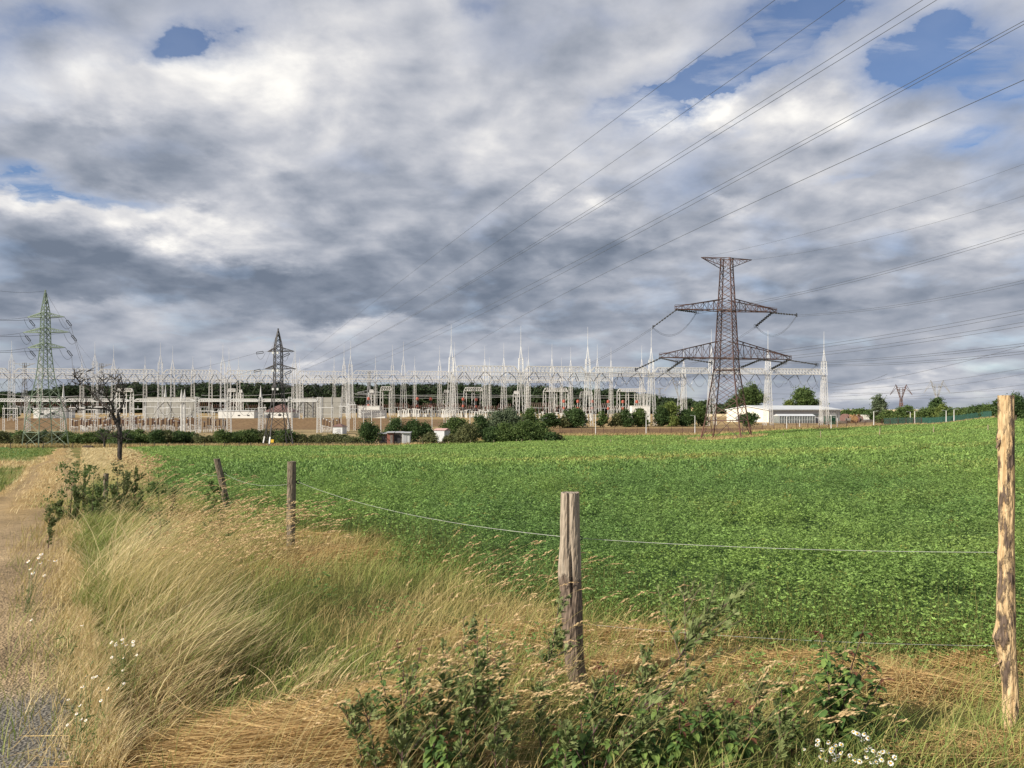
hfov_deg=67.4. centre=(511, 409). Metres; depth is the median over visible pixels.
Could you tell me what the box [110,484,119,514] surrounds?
mugwort
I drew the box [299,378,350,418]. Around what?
gantry
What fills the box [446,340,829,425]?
gantry
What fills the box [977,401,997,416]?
bush
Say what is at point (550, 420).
bush
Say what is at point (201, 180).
sky
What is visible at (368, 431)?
bush
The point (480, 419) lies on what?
bush
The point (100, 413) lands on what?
steel portal
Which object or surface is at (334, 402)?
fire wall
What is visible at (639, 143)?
power line
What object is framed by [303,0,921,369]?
power line
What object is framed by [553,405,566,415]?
switchgear bay
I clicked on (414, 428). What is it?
bush
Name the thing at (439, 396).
busbar
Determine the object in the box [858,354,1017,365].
power line
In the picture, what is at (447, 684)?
mugwort
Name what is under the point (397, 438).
door
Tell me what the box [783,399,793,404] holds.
tree
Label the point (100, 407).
switchgear bay
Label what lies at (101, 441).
bush
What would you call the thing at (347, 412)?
steel portal
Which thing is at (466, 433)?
bush
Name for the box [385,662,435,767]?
mugwort
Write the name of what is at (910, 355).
power line
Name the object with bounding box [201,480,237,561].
weed clump
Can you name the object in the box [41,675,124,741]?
chamomile
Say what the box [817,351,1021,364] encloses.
power line
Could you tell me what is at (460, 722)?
mugwort
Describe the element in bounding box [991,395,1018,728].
fence post
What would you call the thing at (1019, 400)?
tree
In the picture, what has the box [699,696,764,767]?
dogwood shrub
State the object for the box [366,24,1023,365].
power line
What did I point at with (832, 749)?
chamomile
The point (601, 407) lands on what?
switchgear bay
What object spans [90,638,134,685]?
chamomile
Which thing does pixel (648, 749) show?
mugwort
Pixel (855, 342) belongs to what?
power line
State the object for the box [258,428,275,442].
bush
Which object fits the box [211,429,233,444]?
bush
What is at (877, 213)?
power line
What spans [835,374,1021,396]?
power line
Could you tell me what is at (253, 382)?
gantry
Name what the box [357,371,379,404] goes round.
lattice pylon
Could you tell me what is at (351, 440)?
bush
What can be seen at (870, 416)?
bush
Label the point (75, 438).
bush
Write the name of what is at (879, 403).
tree
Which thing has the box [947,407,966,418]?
bush
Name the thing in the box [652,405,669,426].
bush
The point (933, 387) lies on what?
lattice pylon
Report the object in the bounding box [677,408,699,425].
bush
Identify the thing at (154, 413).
steel portal
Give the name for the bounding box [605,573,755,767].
mugwort
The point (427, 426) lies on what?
bush
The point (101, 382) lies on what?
lattice pylon
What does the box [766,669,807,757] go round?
dogwood shrub
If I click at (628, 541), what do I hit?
electric fence line
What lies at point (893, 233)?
power line
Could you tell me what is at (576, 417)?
bush
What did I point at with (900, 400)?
lattice pylon
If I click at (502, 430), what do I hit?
bush
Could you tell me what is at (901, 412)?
bush
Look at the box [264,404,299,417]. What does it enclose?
relay house
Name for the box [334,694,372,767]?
mugwort
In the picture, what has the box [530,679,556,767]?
mugwort
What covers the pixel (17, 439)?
bush
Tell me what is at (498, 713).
mugwort
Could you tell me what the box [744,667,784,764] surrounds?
mugwort
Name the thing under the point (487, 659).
dogwood shrub
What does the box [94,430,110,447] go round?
bare tree
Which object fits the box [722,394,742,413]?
tree
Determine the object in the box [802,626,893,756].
dogwood shrub
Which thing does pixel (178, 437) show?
bush
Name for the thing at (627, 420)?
bush
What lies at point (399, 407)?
switchgear bay
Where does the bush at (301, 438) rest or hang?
on the ground at (306, 426)
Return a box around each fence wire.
[256,441,393,444]
[589,624,981,645]
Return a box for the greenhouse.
[774,414,814,422]
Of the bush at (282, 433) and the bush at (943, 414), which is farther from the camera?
the bush at (943, 414)
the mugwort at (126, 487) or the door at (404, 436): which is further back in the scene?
the door at (404, 436)
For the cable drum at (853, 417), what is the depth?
285.22 m
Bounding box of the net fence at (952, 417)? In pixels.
[884,411,991,423]
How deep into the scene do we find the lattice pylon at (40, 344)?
170.86 m
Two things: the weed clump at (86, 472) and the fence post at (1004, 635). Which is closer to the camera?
the fence post at (1004, 635)
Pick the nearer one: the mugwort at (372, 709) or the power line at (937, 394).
the mugwort at (372, 709)
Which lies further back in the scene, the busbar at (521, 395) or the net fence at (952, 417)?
the busbar at (521, 395)
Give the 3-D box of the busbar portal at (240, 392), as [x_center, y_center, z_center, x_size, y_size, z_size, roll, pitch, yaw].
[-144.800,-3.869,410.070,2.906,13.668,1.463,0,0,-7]
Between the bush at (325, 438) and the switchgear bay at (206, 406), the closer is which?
the bush at (325, 438)
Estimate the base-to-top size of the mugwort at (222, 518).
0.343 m
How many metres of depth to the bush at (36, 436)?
187.14 m
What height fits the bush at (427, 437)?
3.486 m
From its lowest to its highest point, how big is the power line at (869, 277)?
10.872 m
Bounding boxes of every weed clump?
[41,461,92,520]
[61,461,125,516]
[94,461,135,511]
[129,470,189,547]
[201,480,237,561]
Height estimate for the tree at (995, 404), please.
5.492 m
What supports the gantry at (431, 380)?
on the ground at (306, 426)
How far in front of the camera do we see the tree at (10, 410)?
299.48 m
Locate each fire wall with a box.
[145,396,196,417]
[303,397,341,417]
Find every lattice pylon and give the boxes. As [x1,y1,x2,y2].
[15,363,34,413]
[20,290,76,446]
[95,363,110,414]
[254,328,295,445]
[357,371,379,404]
[635,257,817,438]
[665,377,694,414]
[890,384,911,407]
[924,380,949,397]
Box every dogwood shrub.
[368,638,448,759]
[420,712,475,767]
[455,614,504,757]
[543,713,618,767]
[579,661,646,758]
[624,694,715,767]
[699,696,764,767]
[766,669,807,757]
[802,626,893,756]
[857,696,905,745]
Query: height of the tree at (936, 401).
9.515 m
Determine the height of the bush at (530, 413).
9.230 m
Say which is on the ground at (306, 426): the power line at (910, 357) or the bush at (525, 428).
the bush at (525, 428)
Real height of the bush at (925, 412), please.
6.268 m
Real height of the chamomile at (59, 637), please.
0.272 m
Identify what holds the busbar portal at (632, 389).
on the ground at (306, 426)
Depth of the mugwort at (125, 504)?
11.01 m
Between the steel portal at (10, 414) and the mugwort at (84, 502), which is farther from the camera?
the steel portal at (10, 414)
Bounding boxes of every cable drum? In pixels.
[840,414,849,422]
[849,415,857,422]
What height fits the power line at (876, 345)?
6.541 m
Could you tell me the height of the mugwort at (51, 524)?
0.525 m
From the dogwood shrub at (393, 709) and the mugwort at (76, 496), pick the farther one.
the mugwort at (76, 496)
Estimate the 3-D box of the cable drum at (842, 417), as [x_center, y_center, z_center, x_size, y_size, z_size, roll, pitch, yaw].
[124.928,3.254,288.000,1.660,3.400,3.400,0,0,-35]
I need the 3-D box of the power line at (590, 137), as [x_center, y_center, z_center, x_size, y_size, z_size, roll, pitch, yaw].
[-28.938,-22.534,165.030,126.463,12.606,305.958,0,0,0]
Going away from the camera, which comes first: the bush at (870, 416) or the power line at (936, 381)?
the bush at (870, 416)
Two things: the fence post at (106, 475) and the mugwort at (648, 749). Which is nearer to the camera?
the mugwort at (648, 749)
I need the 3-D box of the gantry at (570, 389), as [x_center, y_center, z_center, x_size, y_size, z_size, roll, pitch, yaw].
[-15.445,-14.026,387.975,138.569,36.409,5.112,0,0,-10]
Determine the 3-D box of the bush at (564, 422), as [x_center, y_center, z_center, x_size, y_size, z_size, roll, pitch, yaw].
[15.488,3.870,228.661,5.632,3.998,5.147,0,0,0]
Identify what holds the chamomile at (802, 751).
on the ground at (306, 426)
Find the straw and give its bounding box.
[6,507,1023,767]
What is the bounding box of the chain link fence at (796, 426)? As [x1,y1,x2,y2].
[560,417,921,434]
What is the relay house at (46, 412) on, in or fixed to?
on the ground at (306, 426)
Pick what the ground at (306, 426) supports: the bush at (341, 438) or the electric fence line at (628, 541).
the bush at (341, 438)
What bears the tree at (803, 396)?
on the ground at (306, 426)
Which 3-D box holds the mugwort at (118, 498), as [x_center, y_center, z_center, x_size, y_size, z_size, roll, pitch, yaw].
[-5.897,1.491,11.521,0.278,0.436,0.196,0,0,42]
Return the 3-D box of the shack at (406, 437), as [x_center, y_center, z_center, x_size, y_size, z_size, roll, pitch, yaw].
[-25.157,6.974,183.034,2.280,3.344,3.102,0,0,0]
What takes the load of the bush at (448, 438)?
on the ground at (306, 426)
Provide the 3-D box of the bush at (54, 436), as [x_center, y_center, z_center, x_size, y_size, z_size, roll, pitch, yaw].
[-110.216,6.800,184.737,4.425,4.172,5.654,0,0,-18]
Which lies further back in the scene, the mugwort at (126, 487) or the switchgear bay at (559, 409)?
the switchgear bay at (559, 409)
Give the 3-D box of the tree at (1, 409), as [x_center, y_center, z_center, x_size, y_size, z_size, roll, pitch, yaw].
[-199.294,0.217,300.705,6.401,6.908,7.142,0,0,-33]
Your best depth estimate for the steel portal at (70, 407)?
255.95 m
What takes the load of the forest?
on the ground at (306, 426)
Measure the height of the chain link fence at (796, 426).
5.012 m
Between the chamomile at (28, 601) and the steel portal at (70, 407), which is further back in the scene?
the steel portal at (70, 407)
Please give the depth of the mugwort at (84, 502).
12.29 m
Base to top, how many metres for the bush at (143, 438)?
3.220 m
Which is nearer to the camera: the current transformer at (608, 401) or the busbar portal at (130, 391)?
the current transformer at (608, 401)
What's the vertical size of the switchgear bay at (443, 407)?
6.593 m
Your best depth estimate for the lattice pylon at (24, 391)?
419.43 m
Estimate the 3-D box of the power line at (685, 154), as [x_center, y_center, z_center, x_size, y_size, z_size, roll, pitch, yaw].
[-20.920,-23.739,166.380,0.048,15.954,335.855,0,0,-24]
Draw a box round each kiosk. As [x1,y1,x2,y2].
[332,424,346,433]
[357,406,381,417]
[360,410,386,417]
[630,406,650,419]
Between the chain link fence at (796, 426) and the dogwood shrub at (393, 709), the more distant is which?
the chain link fence at (796, 426)
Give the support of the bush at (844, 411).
on the ground at (306, 426)
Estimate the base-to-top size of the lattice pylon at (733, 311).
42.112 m
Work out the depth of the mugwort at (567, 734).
3.34 m
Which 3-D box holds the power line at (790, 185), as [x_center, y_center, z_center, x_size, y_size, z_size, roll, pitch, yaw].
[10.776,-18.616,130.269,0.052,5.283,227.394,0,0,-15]
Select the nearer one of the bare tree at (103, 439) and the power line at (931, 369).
the bare tree at (103, 439)
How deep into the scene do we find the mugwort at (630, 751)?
3.40 m
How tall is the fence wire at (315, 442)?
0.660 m
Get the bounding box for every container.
[815,417,823,422]
[824,416,835,423]
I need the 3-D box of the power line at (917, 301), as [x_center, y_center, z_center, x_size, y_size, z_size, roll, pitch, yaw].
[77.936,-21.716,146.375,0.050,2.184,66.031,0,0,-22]
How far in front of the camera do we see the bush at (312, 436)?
190.20 m
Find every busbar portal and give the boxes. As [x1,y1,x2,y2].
[116,388,133,415]
[228,388,236,409]
[238,390,243,409]
[368,390,374,405]
[380,386,391,412]
[463,387,482,413]
[543,388,567,414]
[580,391,592,415]
[617,388,646,410]
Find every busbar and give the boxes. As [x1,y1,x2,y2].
[355,394,528,396]
[468,394,629,395]
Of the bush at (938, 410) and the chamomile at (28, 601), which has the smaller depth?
the chamomile at (28, 601)
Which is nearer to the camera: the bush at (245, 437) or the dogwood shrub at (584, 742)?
the dogwood shrub at (584, 742)
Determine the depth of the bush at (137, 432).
191.41 m
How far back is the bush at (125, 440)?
183.59 m
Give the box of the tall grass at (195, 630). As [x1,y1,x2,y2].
[36,447,522,767]
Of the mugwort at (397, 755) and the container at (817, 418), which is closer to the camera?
the mugwort at (397, 755)
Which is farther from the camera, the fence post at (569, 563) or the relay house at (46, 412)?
the relay house at (46, 412)
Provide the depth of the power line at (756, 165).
77.25 m
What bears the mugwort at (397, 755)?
on the ground at (306, 426)
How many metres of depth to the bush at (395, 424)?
195.16 m
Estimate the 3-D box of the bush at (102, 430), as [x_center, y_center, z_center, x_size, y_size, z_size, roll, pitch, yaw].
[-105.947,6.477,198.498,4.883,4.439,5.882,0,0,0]
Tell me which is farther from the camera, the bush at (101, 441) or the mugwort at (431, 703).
the bush at (101, 441)
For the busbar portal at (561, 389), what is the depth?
395.55 m
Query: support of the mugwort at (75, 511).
on the ground at (306, 426)
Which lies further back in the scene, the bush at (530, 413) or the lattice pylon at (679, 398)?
the lattice pylon at (679, 398)
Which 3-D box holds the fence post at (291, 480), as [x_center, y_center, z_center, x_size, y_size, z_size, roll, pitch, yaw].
[-2.585,1.309,9.011,0.143,1.403,0.156,0,0,26]
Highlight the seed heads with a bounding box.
[101,452,908,767]
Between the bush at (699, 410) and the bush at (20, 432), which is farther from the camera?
the bush at (699, 410)
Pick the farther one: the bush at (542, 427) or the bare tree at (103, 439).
the bush at (542, 427)
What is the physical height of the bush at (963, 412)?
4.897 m
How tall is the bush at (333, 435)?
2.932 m
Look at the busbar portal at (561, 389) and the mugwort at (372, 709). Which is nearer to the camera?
the mugwort at (372, 709)
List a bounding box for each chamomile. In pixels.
[11,553,56,612]
[30,619,82,666]
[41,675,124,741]
[55,699,105,767]
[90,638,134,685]
[98,654,142,704]
[765,732,825,767]
[797,720,850,767]
[806,730,870,767]
[839,715,896,767]
[840,737,897,767]
[850,727,910,767]
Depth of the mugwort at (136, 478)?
12.29 m
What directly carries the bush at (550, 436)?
on the ground at (306, 426)
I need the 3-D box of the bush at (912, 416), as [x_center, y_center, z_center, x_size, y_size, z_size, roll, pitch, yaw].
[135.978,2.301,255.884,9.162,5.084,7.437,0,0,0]
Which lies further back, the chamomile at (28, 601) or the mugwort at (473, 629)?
the chamomile at (28, 601)
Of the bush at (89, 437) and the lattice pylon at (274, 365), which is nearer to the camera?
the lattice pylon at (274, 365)
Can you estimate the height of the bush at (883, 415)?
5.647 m
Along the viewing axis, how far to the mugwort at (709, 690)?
3.61 m
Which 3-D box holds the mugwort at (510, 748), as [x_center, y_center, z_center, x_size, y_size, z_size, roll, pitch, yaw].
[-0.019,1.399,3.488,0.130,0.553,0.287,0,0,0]
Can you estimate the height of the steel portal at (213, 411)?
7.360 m
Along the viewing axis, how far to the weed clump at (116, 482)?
11.77 m
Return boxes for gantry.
[0,341,352,420]
[0,352,345,416]
[0,383,321,432]
[79,360,301,415]
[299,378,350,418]
[332,356,562,414]
[342,345,613,416]
[347,341,686,418]
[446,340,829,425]
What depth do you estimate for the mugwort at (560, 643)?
4.10 m
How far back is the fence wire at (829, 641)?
4.30 m
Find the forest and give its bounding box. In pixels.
[0,381,725,413]
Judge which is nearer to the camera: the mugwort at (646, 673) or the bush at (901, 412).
the mugwort at (646, 673)
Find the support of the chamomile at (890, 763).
on the ground at (306, 426)
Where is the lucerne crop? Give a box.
[126,417,1023,699]
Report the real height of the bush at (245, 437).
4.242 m
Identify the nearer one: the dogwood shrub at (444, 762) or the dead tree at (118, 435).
the dogwood shrub at (444, 762)
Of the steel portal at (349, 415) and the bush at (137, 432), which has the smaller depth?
the bush at (137, 432)
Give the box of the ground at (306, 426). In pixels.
[0,410,1023,767]
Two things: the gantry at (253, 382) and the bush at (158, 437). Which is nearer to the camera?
the bush at (158, 437)
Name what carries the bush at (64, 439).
on the ground at (306, 426)
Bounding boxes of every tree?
[0,402,11,417]
[6,402,20,417]
[60,365,134,461]
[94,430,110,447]
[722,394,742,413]
[734,381,772,405]
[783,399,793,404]
[789,385,829,405]
[867,393,889,415]
[927,396,946,408]
[990,398,997,418]
[1006,390,1023,419]
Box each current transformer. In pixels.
[462,398,464,416]
[607,400,609,419]
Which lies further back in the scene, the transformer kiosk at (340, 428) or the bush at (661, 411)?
the bush at (661, 411)
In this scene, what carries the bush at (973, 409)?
on the ground at (306, 426)
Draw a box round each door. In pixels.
[394,435,400,444]
[403,435,406,443]
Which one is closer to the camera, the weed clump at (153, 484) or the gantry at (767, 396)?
the weed clump at (153, 484)
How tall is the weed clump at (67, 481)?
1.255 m
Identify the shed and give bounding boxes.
[434,428,449,440]
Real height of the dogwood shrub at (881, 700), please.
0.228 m
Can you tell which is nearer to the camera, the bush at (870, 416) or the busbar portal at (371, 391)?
the bush at (870, 416)
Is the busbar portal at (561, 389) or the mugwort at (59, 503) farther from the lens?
the busbar portal at (561, 389)
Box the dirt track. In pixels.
[0,448,80,767]
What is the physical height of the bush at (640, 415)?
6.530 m
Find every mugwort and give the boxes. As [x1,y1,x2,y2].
[43,504,60,547]
[52,500,63,520]
[70,503,80,523]
[71,483,84,507]
[79,464,97,509]
[84,495,97,515]
[94,485,104,511]
[96,506,105,518]
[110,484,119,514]
[111,494,124,515]
[121,502,130,520]
[122,469,136,502]
[129,465,146,511]
[130,491,145,514]
[167,487,177,516]
[216,506,225,528]
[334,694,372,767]
[355,687,389,767]
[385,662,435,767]
[386,708,415,767]
[418,683,446,761]
[423,637,475,767]
[440,611,480,718]
[451,675,477,767]
[453,640,496,767]
[471,677,494,766]
[481,693,514,767]
[495,650,521,767]
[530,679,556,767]
[532,590,582,737]
[558,718,578,767]
[576,675,617,765]
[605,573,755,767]
[615,707,670,767]
[631,652,656,762]
[637,714,654,767]
[638,639,671,731]
[677,576,705,699]
[693,682,716,767]
[717,709,742,767]
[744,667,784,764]
[770,700,796,767]
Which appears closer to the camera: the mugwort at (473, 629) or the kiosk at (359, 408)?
the mugwort at (473, 629)
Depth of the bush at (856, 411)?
318.60 m
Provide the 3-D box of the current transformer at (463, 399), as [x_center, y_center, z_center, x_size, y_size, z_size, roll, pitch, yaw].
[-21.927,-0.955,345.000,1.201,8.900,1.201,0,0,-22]
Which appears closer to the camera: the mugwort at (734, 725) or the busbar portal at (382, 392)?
the mugwort at (734, 725)
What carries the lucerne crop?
on the ground at (306, 426)
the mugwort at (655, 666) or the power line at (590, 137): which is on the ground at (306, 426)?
the mugwort at (655, 666)
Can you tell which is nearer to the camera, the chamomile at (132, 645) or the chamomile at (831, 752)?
the chamomile at (831, 752)
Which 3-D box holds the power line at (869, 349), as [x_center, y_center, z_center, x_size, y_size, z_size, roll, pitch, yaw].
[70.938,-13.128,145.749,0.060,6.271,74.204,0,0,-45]
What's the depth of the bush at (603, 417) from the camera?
233.34 m
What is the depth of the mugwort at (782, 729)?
3.47 m
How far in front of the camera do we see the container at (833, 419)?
270.80 m
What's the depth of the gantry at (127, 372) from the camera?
298.80 m
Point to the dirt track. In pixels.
(11, 519)
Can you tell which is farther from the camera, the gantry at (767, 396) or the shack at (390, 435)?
the gantry at (767, 396)
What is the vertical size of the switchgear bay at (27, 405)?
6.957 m
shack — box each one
[377,432,386,444]
[386,431,395,444]
[394,431,404,444]
[402,432,411,443]
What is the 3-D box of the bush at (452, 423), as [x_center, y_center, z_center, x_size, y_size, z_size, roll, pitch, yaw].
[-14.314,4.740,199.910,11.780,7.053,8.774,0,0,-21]
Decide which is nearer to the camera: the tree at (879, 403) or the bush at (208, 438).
the bush at (208, 438)
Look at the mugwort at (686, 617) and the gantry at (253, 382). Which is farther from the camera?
the gantry at (253, 382)
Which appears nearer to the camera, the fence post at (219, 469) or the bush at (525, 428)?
the fence post at (219, 469)
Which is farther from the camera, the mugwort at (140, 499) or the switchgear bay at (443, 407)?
the switchgear bay at (443, 407)
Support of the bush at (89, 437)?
on the ground at (306, 426)
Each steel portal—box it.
[2,405,17,430]
[69,405,83,425]
[83,407,95,430]
[96,404,108,429]
[109,405,126,429]
[144,404,155,429]
[212,409,224,429]
[339,403,348,430]
[347,402,355,430]
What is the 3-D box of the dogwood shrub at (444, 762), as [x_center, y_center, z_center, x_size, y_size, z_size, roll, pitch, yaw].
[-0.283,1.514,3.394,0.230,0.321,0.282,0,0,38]
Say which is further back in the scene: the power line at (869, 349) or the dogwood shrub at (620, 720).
the power line at (869, 349)
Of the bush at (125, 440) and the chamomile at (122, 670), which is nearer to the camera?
the chamomile at (122, 670)
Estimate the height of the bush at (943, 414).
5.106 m
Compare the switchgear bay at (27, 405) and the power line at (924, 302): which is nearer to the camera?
the power line at (924, 302)
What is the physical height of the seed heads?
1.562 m
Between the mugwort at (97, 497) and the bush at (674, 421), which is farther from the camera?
the bush at (674, 421)
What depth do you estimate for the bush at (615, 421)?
235.16 m
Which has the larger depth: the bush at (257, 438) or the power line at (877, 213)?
the bush at (257, 438)
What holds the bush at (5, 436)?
on the ground at (306, 426)
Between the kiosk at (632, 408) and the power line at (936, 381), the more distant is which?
the power line at (936, 381)
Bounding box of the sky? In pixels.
[0,0,1023,409]
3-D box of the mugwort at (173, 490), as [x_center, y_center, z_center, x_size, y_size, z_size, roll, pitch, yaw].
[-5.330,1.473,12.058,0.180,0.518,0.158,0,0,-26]
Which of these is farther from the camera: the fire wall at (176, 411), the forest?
the forest
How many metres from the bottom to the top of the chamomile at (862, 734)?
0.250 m
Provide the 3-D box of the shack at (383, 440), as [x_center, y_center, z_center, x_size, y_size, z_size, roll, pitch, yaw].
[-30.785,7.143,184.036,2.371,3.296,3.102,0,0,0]
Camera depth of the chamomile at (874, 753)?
3.47 m
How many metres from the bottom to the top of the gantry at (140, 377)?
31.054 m
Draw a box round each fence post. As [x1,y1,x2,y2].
[103,473,108,497]
[213,458,230,509]
[286,461,299,547]
[558,491,587,691]
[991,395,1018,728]
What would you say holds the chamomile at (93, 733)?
on the ground at (306, 426)
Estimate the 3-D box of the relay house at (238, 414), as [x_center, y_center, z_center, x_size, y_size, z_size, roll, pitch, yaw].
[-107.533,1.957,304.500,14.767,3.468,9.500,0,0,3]
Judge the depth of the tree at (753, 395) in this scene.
328.23 m
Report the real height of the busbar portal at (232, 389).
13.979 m
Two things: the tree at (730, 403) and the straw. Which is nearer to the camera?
the straw
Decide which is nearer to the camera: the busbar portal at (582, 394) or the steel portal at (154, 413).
the steel portal at (154, 413)
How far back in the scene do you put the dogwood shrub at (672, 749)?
3.44 m
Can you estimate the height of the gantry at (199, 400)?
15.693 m
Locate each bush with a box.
[0,430,12,443]
[10,430,29,444]
[11,434,37,443]
[26,430,45,443]
[44,429,62,443]
[60,431,75,443]
[66,433,85,443]
[77,431,99,443]
[95,426,112,437]
[96,432,108,443]
[106,429,135,444]
[128,429,143,441]
[132,433,150,444]
[149,429,166,444]
[162,428,173,443]
[166,430,187,443]
[182,431,198,442]
[191,434,206,442]
[205,435,216,442]
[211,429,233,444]
[230,429,255,444]
[248,428,262,442]
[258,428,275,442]
[274,428,296,442]
[290,432,311,443]
[305,433,333,443]
[308,434,333,443]
[326,432,339,439]
[334,434,354,443]
[342,437,361,443]
[353,418,383,444]
[383,416,403,431]
[401,417,427,441]
[419,431,438,443]
[420,420,433,435]
[438,415,471,433]
[438,433,455,442]
[450,420,482,443]
[472,412,491,438]
[481,426,500,442]
[486,408,506,427]
[493,420,524,441]
[496,419,544,440]
[500,406,528,425]
[520,405,540,424]
[527,419,553,439]
[540,411,561,427]
[540,432,563,440]
[557,416,571,427]
[563,406,589,427]
[594,410,609,426]
[607,413,622,426]
[619,407,636,426]
[632,407,650,426]
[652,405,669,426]
[655,401,680,424]
[666,415,679,426]
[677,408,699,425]
[690,400,709,425]
[735,412,760,426]
[840,408,852,415]
[849,407,869,414]
[861,409,876,420]
[874,408,895,422]
[889,404,915,422]
[906,411,918,417]
[913,406,934,417]
[931,402,951,416]
[932,407,953,416]
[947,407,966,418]
[960,407,968,415]
[966,403,983,418]
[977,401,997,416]
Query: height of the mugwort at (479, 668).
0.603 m
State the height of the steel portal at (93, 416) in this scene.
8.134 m
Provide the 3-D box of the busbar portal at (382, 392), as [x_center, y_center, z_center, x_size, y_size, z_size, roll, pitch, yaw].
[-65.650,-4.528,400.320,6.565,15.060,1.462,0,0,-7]
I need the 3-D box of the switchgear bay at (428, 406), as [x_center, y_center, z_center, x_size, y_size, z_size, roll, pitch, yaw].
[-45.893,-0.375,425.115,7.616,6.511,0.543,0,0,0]
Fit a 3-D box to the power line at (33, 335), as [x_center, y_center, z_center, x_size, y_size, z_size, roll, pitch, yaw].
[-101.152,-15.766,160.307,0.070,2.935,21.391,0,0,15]
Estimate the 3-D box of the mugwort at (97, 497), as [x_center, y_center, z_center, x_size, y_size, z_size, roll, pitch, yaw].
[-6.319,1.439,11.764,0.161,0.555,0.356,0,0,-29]
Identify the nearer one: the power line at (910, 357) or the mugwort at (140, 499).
the mugwort at (140, 499)
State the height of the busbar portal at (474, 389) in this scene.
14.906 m
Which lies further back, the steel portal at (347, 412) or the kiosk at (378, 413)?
the kiosk at (378, 413)
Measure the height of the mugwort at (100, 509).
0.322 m
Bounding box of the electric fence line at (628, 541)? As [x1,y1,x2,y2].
[201,472,995,552]
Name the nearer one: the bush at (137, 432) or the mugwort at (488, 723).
the mugwort at (488, 723)
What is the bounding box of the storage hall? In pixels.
[725,405,841,421]
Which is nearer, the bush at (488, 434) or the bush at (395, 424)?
the bush at (488, 434)
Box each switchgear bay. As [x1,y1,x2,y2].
[21,402,34,413]
[93,403,106,414]
[200,402,211,414]
[394,403,407,414]
[422,403,435,414]
[436,403,449,414]
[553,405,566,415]
[595,403,607,415]
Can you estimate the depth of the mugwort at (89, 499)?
11.41 m
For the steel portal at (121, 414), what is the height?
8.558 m
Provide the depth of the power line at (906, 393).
519.97 m
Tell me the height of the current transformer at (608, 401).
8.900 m
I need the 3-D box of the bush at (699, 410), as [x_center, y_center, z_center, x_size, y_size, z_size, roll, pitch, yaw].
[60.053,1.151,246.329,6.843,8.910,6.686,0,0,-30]
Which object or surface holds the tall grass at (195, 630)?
on the ground at (306, 426)
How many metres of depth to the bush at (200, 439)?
193.06 m
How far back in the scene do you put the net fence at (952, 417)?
235.75 m
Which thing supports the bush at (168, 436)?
on the ground at (306, 426)
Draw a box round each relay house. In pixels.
[32,408,75,417]
[217,410,263,417]
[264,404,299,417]
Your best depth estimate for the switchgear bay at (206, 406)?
416.78 m
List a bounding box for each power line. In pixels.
[0,317,60,320]
[0,332,67,336]
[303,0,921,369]
[304,0,774,357]
[304,0,844,366]
[307,0,935,368]
[340,21,1022,370]
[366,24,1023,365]
[452,80,1023,357]
[679,310,1020,361]
[680,314,1020,363]
[698,233,1023,313]
[701,230,1023,311]
[711,166,1017,255]
[715,322,1021,362]
[715,326,1021,364]
[754,197,1018,259]
[785,343,1023,362]
[796,346,1020,363]
[805,280,1022,314]
[812,283,1021,315]
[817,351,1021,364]
[829,347,1017,387]
[833,389,1016,393]
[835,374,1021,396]
[843,368,1022,389]
[852,385,1017,399]
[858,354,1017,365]
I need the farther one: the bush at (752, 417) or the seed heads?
the bush at (752, 417)
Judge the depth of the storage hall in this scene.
307.06 m
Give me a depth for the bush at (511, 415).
204.34 m
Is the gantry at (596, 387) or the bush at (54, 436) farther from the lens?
the gantry at (596, 387)
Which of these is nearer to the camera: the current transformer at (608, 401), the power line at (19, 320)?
the power line at (19, 320)
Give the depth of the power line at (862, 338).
145.62 m
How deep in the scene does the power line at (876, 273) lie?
145.78 m
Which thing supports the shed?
on the ground at (306, 426)
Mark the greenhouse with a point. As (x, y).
(795, 418)
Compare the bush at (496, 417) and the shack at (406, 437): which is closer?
the shack at (406, 437)
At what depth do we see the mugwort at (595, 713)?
3.67 m
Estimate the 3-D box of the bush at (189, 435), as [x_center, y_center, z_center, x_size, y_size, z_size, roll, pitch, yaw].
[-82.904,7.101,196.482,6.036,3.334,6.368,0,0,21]
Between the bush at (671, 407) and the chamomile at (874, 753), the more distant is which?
the bush at (671, 407)

